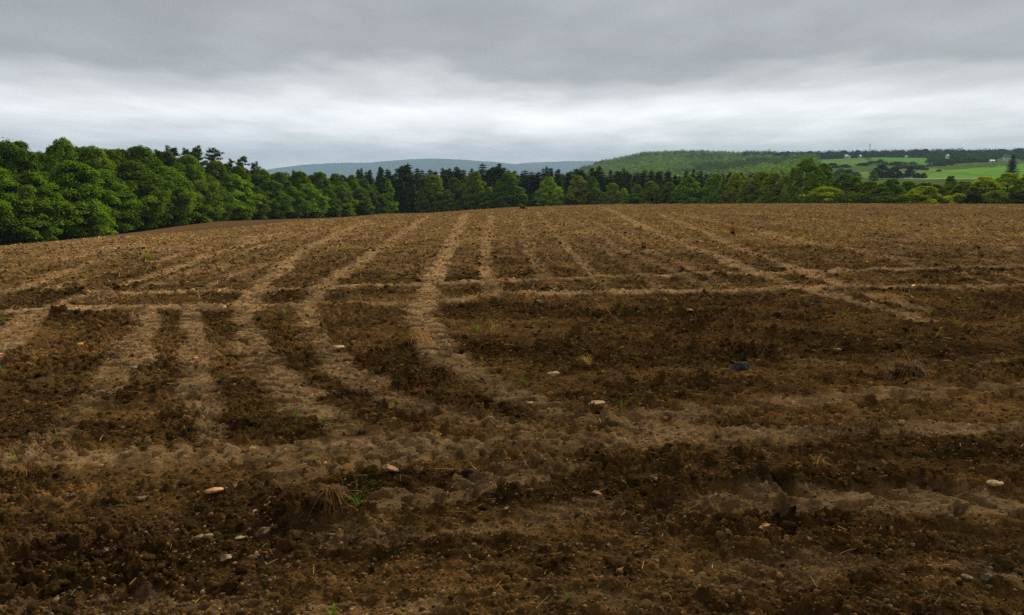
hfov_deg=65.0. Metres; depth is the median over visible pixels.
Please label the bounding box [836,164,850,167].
broadleaf tree
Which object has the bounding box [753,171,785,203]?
broadleaf tree
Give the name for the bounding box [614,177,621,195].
conifer tree
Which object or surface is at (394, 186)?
conifer tree
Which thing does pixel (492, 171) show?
tree
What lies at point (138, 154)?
broadleaf tree
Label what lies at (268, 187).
broadleaf tree
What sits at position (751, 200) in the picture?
broadleaf tree
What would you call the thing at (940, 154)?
ridge woods
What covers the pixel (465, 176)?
conifer tree
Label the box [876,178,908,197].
broadleaf tree
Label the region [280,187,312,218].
broadleaf tree
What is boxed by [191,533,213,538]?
stone
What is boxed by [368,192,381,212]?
broadleaf tree
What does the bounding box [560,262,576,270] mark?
stalk clump
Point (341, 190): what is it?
broadleaf tree
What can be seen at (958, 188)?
broadleaf tree
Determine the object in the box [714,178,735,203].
broadleaf tree
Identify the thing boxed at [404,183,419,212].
conifer tree
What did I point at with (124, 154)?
broadleaf tree
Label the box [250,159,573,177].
mountain
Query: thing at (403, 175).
tree
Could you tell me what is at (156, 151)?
pine tree
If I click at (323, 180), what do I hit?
broadleaf tree
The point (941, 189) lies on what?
broadleaf tree
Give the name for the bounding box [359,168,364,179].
conifer tree
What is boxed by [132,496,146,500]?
stone
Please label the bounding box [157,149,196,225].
broadleaf tree
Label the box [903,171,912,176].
broadleaf tree
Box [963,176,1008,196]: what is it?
broadleaf tree
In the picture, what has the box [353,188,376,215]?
broadleaf tree
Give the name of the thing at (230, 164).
pine tree
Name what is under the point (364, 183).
broadleaf tree
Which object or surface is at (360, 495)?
grass tuft
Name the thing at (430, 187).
broadleaf tree
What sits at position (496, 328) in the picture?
stalk clump
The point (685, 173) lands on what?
conifer tree
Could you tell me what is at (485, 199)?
broadleaf tree
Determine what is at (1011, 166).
conifer tree
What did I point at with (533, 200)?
broadleaf tree
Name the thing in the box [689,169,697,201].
conifer tree
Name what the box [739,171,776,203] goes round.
broadleaf tree
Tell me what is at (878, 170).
broadleaf tree
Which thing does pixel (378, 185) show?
conifer tree
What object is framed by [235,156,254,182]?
pine tree
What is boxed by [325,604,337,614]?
grass tuft
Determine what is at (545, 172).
conifer tree
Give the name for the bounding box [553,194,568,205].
broadleaf tree
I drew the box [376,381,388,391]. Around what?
stalk clump
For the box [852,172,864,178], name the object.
broadleaf tree
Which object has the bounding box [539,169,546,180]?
conifer tree
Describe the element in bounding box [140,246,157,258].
grass tuft
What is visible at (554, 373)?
stone
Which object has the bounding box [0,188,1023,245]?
undergrowth
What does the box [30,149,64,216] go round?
broadleaf tree
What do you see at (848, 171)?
broadleaf tree
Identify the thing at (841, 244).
stalk clump
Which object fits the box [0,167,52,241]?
broadleaf tree
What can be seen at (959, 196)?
shrub
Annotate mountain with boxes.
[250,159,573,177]
[520,161,597,169]
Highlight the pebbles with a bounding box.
[0,203,1023,614]
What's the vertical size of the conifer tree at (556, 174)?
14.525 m
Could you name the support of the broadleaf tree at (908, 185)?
on the meadow
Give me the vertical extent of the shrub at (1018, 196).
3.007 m
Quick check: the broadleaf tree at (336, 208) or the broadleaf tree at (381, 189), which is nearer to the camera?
the broadleaf tree at (336, 208)
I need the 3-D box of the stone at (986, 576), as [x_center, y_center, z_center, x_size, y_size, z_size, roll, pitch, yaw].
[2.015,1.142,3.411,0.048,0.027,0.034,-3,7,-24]
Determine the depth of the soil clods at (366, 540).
4.25 m
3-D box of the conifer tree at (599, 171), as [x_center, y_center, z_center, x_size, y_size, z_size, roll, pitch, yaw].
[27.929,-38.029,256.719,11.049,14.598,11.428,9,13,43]
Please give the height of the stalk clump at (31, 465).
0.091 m
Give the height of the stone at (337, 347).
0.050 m
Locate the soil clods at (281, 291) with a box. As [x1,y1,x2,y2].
[0,203,1023,300]
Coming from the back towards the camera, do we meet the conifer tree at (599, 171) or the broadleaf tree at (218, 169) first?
the conifer tree at (599, 171)
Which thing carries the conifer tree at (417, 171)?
on the meadow
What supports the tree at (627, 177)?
on the meadow
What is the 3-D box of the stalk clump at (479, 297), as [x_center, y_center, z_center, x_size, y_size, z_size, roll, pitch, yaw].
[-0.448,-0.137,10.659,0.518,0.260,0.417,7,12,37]
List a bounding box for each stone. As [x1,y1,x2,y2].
[62,493,75,498]
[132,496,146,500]
[172,528,179,533]
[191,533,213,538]
[204,487,223,493]
[220,554,231,560]
[249,554,259,558]
[254,527,270,536]
[329,345,344,349]
[382,464,398,471]
[546,371,558,376]
[574,511,582,516]
[588,400,604,407]
[635,527,649,534]
[644,476,657,480]
[732,362,748,370]
[758,523,770,529]
[961,574,973,579]
[981,573,992,580]
[986,480,1003,485]
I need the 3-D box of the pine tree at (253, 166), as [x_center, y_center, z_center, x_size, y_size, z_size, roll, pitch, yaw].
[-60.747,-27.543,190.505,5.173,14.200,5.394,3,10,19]
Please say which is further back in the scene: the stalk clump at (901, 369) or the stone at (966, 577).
the stalk clump at (901, 369)
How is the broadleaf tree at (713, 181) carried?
on the meadow
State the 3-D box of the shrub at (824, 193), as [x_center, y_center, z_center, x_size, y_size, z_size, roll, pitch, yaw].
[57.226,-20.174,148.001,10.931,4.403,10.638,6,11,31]
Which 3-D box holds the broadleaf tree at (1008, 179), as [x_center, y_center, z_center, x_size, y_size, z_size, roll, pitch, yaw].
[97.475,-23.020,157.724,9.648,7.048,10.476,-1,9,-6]
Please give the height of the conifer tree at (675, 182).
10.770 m
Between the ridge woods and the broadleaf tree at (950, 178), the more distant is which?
the ridge woods
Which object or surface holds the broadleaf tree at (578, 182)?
on the meadow
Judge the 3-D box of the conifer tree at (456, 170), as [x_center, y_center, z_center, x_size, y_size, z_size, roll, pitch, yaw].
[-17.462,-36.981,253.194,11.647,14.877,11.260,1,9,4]
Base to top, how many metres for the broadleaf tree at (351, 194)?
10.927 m
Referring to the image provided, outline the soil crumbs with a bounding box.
[0,253,1023,614]
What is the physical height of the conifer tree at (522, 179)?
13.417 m
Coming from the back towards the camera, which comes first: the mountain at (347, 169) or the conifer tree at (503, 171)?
the mountain at (347, 169)
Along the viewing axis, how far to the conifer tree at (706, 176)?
269.10 m
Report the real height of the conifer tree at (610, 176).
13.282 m
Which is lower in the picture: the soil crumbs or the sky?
the soil crumbs
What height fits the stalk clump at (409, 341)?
0.244 m
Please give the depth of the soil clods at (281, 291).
17.90 m
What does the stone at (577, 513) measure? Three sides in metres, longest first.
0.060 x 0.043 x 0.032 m
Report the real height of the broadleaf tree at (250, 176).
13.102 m
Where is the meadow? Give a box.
[5,156,1023,245]
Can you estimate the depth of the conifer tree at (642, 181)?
245.40 m
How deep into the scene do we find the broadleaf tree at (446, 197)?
242.27 m
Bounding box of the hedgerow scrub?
[869,157,997,176]
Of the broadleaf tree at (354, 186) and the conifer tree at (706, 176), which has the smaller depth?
the broadleaf tree at (354, 186)
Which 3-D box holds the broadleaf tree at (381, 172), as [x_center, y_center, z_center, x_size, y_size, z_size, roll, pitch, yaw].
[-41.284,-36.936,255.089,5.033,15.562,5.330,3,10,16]
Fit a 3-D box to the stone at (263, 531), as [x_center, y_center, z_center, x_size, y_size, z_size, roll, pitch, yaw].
[-1.227,1.105,3.939,0.070,0.051,0.073,3,10,15]
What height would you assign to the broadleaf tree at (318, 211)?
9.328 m
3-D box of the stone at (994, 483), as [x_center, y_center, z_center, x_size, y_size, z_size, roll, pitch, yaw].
[2.631,0.957,4.379,0.093,0.026,0.065,-2,10,-3]
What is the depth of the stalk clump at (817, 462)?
4.81 m
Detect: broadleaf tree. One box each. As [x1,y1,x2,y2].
[0,137,62,221]
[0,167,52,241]
[1,171,80,242]
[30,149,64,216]
[40,137,79,217]
[42,148,67,217]
[42,160,120,237]
[59,169,161,234]
[61,150,76,162]
[73,144,81,162]
[76,145,137,222]
[94,148,144,216]
[107,160,176,231]
[116,148,136,185]
[126,144,179,225]
[155,165,205,224]
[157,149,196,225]
[171,164,225,223]
[180,154,216,219]
[204,160,244,217]
[205,174,237,221]
[217,174,265,220]
[229,165,259,213]
[237,186,270,219]
[245,168,258,189]
[248,167,277,217]
[258,179,294,218]
[270,172,302,212]
[275,172,296,186]
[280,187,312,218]
[284,171,322,216]
[297,183,332,217]
[307,175,339,203]
[313,172,336,209]
[317,189,342,217]
[329,173,353,209]
[333,185,358,216]
[335,186,357,207]
[342,174,369,214]
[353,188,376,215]
[355,179,384,212]
[359,179,379,209]
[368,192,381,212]
[372,184,403,212]
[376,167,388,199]
[381,179,399,212]
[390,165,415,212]
[414,187,431,212]
[416,174,454,211]
[437,189,457,211]
[438,169,463,201]
[446,177,463,210]
[457,183,476,210]
[460,171,491,209]
[476,187,501,208]
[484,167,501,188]
[490,172,528,207]
[524,191,545,206]
[534,176,567,205]
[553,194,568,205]
[564,176,596,204]
[576,176,602,204]
[597,192,613,204]
[601,183,624,203]
[615,188,631,203]
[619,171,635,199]
[627,184,642,203]
[638,180,659,203]
[652,182,681,203]
[653,172,662,192]
[660,171,671,201]
[669,176,704,203]
[694,187,711,203]
[699,173,723,203]
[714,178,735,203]
[717,172,751,203]
[734,179,755,203]
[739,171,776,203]
[747,190,765,203]
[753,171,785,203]
[768,175,793,202]
[780,157,827,198]
[809,163,838,187]
[825,173,857,195]
[827,163,839,167]
[833,169,844,178]
[835,176,863,194]
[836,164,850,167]
[840,169,852,174]
[847,181,879,196]
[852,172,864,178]
[853,163,870,165]
[865,187,896,197]
[868,170,878,179]
[873,164,893,178]
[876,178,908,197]
[885,167,898,178]
[894,181,918,196]
[896,171,904,178]
[903,166,916,174]
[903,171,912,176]
[912,173,922,177]
[916,182,943,194]
[930,184,947,195]
[943,181,966,195]
[944,176,955,189]
[946,181,982,199]
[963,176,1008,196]
[980,172,1023,192]
[1006,174,1023,195]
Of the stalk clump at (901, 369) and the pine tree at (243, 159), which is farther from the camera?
the pine tree at (243, 159)
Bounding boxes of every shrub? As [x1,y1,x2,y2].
[800,186,843,202]
[838,193,872,202]
[874,196,895,203]
[889,194,918,203]
[896,186,951,203]
[930,196,948,203]
[945,193,970,203]
[955,193,988,203]
[981,190,1018,203]
[1007,193,1023,203]
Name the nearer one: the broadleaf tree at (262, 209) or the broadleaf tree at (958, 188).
the broadleaf tree at (958, 188)
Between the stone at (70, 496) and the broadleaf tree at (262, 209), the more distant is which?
the broadleaf tree at (262, 209)
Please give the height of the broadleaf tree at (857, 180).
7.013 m
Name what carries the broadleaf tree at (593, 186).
on the meadow
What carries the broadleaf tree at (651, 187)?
on the meadow
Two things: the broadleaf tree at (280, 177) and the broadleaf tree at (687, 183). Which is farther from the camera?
the broadleaf tree at (687, 183)
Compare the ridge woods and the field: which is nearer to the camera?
the field
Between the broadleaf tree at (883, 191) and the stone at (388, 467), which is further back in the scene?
the broadleaf tree at (883, 191)
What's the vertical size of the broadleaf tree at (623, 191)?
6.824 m
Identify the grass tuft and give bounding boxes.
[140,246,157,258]
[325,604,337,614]
[346,466,374,506]
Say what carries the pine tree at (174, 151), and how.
on the meadow
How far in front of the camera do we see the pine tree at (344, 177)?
230.19 m
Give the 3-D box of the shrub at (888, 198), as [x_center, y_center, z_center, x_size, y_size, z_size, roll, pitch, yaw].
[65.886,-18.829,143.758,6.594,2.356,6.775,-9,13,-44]
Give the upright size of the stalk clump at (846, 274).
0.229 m
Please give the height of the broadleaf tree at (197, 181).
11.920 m
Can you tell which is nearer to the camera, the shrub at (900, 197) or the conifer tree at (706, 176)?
the shrub at (900, 197)
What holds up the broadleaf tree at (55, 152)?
on the meadow
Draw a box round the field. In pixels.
[0,203,1023,614]
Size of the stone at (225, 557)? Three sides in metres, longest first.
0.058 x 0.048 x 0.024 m
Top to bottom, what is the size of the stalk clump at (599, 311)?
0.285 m
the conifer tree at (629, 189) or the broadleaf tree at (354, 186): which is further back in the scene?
the conifer tree at (629, 189)
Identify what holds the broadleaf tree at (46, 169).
on the meadow
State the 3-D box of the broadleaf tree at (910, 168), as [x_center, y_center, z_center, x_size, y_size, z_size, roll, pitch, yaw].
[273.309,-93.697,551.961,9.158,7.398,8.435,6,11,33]
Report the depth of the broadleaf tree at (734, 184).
206.83 m
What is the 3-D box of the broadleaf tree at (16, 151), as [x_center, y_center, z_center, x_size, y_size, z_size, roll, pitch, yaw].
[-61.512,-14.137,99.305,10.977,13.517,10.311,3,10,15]
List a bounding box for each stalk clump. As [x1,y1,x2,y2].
[1,454,54,474]
[196,354,236,370]
[302,479,351,522]
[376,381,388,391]
[403,327,433,346]
[407,380,431,394]
[469,289,494,302]
[489,320,509,336]
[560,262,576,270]
[576,353,599,368]
[589,302,612,315]
[630,237,656,248]
[720,223,744,234]
[811,454,830,465]
[825,239,852,249]
[837,269,854,278]
[863,290,906,301]
[888,349,930,380]
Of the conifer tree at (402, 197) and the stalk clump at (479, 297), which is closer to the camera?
the stalk clump at (479, 297)
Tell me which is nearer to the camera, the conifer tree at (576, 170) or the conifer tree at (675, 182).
the conifer tree at (675, 182)
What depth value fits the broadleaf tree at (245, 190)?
167.91 m
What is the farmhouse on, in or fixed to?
on the meadow
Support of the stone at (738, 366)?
on the field
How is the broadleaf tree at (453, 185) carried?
on the meadow
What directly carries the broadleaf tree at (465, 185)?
on the meadow
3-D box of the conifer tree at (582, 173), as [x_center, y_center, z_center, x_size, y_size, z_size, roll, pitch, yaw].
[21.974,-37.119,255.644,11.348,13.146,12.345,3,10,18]
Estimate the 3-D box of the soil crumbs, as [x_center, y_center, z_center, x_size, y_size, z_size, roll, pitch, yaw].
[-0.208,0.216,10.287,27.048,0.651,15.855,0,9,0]
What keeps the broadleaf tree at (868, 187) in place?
on the meadow
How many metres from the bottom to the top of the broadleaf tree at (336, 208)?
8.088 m
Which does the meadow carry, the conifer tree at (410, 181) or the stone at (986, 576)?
the conifer tree at (410, 181)
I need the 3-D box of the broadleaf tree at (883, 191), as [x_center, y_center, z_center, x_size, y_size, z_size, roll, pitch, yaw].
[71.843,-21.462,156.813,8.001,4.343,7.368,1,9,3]
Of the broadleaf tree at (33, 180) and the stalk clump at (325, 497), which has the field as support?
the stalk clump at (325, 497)
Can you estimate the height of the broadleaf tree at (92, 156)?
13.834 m
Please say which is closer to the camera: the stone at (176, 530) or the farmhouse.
the stone at (176, 530)
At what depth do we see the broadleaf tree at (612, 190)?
241.86 m
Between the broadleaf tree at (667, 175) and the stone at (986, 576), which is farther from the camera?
the broadleaf tree at (667, 175)
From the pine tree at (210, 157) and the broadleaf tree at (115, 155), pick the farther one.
the pine tree at (210, 157)
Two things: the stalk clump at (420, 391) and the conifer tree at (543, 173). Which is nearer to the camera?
the stalk clump at (420, 391)
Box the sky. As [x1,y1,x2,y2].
[0,0,1023,170]
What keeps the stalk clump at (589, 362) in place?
on the field
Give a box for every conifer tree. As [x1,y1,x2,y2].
[355,171,360,179]
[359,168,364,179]
[367,169,374,184]
[374,177,385,213]
[386,170,394,212]
[386,180,405,212]
[395,179,407,212]
[396,163,418,212]
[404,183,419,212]
[413,168,423,185]
[419,173,428,209]
[442,175,453,211]
[451,167,468,208]
[458,170,467,181]
[478,163,491,188]
[492,177,497,192]
[495,163,503,189]
[498,167,507,190]
[512,170,523,204]
[518,170,534,205]
[522,176,533,200]
[524,171,539,195]
[531,171,542,192]
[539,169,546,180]
[543,168,549,179]
[549,168,555,182]
[553,170,559,185]
[556,178,564,197]
[561,173,572,193]
[563,168,582,188]
[571,170,587,202]
[586,168,600,190]
[591,166,607,195]
[605,170,612,184]
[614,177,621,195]
[626,183,631,198]
[634,173,646,203]
[640,170,659,198]
[672,175,679,200]
[679,171,689,203]
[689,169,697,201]
[697,170,703,189]
[703,174,709,186]
[1002,155,1019,184]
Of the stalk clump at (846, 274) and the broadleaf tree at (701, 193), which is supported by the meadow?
the broadleaf tree at (701, 193)
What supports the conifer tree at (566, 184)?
on the meadow
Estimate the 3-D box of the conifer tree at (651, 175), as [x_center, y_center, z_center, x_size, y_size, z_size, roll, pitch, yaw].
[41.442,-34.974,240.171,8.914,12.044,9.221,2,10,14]
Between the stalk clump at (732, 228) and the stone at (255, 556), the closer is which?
the stone at (255, 556)
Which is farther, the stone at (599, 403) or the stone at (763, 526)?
the stone at (599, 403)
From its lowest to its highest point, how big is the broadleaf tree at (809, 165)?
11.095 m
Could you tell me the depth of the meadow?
628.74 m
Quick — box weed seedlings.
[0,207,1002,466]
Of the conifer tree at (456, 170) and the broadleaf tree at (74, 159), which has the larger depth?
the conifer tree at (456, 170)
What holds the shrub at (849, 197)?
on the meadow
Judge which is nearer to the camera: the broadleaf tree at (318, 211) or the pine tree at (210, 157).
the pine tree at (210, 157)
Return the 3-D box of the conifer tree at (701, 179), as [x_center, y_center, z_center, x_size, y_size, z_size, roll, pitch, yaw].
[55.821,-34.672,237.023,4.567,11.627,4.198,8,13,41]
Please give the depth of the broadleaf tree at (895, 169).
496.06 m
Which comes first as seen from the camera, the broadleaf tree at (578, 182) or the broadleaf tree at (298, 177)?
the broadleaf tree at (298, 177)
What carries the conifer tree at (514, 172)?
on the meadow
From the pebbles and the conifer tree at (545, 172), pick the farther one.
the conifer tree at (545, 172)
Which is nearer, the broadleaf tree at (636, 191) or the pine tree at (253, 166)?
the pine tree at (253, 166)
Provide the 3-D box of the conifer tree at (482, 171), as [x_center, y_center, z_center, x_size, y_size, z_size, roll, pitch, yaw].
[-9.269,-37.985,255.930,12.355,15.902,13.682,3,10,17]
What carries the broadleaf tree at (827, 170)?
on the meadow
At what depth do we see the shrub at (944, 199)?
140.08 m
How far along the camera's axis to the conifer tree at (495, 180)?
249.03 m
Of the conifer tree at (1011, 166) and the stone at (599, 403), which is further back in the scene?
the conifer tree at (1011, 166)
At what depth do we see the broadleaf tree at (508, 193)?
242.24 m
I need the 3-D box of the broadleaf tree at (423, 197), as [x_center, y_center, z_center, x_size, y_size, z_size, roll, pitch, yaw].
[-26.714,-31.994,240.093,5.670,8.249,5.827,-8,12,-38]
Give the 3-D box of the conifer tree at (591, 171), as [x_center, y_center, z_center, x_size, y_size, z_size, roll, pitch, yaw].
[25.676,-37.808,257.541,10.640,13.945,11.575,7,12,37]
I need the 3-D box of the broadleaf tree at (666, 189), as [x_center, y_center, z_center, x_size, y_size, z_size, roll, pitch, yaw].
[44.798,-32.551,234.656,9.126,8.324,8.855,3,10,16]
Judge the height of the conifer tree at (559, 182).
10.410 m
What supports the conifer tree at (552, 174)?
on the meadow
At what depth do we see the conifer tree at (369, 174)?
251.40 m
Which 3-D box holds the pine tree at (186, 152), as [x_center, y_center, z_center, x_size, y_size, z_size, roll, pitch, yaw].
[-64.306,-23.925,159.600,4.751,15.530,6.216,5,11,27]
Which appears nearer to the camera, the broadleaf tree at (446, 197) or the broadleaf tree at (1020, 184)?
the broadleaf tree at (1020, 184)
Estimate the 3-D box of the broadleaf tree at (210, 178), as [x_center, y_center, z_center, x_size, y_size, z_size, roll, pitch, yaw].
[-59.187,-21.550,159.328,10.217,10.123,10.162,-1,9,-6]
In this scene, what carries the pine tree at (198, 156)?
on the meadow
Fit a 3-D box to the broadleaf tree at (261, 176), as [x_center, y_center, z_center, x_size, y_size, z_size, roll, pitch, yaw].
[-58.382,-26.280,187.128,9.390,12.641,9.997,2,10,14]
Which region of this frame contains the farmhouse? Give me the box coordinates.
[1002,154,1011,160]
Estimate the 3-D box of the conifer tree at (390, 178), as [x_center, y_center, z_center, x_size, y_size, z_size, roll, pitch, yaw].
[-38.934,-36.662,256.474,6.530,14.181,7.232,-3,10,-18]
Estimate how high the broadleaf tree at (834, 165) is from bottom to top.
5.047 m
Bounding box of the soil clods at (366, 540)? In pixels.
[0,240,1023,614]
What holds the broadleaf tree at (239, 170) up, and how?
on the meadow
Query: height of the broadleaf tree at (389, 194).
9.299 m
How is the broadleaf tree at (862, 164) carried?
on the meadow
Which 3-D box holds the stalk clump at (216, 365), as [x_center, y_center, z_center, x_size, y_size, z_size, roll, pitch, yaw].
[-2.658,0.505,7.154,0.389,0.168,0.333,6,11,34]
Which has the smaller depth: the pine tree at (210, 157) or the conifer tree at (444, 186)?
the pine tree at (210, 157)
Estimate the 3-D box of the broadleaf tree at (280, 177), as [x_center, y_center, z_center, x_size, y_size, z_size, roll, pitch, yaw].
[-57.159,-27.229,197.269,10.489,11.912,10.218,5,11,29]
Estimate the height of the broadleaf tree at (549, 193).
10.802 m
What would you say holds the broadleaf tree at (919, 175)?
on the meadow
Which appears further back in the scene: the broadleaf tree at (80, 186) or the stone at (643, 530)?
the broadleaf tree at (80, 186)
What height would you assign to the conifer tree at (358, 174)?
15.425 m
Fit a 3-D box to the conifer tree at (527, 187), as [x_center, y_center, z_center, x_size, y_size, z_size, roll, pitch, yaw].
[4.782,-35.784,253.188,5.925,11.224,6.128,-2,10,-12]
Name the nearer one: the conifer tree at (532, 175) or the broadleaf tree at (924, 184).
the broadleaf tree at (924, 184)
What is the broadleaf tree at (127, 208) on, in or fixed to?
on the meadow
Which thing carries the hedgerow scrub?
on the meadow
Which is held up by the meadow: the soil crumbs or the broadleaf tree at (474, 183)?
the broadleaf tree at (474, 183)
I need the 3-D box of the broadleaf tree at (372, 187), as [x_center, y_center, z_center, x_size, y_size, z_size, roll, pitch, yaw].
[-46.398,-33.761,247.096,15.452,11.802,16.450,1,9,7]
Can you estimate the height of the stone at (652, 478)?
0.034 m
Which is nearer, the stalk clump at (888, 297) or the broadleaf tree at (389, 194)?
the stalk clump at (888, 297)
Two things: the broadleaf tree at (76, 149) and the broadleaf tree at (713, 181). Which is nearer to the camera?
the broadleaf tree at (76, 149)
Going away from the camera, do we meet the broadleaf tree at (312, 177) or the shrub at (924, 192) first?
the shrub at (924, 192)
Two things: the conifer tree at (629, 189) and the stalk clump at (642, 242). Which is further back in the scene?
the conifer tree at (629, 189)
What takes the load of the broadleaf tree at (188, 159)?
on the meadow
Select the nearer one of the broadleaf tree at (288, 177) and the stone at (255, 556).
the stone at (255, 556)
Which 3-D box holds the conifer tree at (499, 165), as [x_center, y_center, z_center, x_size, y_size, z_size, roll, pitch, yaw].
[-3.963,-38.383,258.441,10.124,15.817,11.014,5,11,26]
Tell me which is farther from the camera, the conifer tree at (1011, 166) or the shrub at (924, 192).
the conifer tree at (1011, 166)
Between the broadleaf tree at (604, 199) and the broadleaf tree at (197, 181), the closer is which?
the broadleaf tree at (197, 181)
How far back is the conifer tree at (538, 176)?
255.79 m
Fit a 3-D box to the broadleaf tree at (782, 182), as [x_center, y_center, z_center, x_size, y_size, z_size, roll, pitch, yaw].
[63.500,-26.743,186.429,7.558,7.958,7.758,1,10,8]
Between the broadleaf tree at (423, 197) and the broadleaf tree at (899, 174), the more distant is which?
the broadleaf tree at (899, 174)
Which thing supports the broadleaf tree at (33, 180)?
on the meadow
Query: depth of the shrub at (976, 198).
137.23 m
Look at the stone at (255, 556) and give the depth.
3.67 m
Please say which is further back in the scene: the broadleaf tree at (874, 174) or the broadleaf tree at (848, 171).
the broadleaf tree at (848, 171)
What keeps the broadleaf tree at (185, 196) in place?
on the meadow
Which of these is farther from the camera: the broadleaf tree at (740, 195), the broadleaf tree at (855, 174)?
the broadleaf tree at (855, 174)
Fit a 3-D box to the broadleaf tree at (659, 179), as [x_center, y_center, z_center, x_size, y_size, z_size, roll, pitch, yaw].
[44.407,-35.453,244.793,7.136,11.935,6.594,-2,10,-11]
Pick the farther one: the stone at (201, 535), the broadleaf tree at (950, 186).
the broadleaf tree at (950, 186)
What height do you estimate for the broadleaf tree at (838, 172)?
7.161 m
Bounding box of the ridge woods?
[740,147,1023,160]
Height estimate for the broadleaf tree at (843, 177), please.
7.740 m
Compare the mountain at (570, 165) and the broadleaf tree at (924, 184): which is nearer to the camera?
the broadleaf tree at (924, 184)
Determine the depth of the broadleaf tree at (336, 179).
221.22 m
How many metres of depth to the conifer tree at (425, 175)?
254.53 m
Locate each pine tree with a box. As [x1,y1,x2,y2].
[153,149,161,159]
[164,145,180,167]
[180,148,197,163]
[191,145,210,172]
[203,148,228,168]
[226,158,235,168]
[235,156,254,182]
[250,161,261,175]
[340,174,347,182]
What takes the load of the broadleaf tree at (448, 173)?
on the meadow
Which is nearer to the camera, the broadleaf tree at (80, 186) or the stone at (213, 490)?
the stone at (213, 490)
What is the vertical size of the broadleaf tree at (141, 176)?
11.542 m
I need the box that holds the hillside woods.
[553,149,821,182]
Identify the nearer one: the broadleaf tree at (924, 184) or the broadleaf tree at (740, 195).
the broadleaf tree at (924, 184)
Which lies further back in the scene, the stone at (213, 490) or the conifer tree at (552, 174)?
the conifer tree at (552, 174)
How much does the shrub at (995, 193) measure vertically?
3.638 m

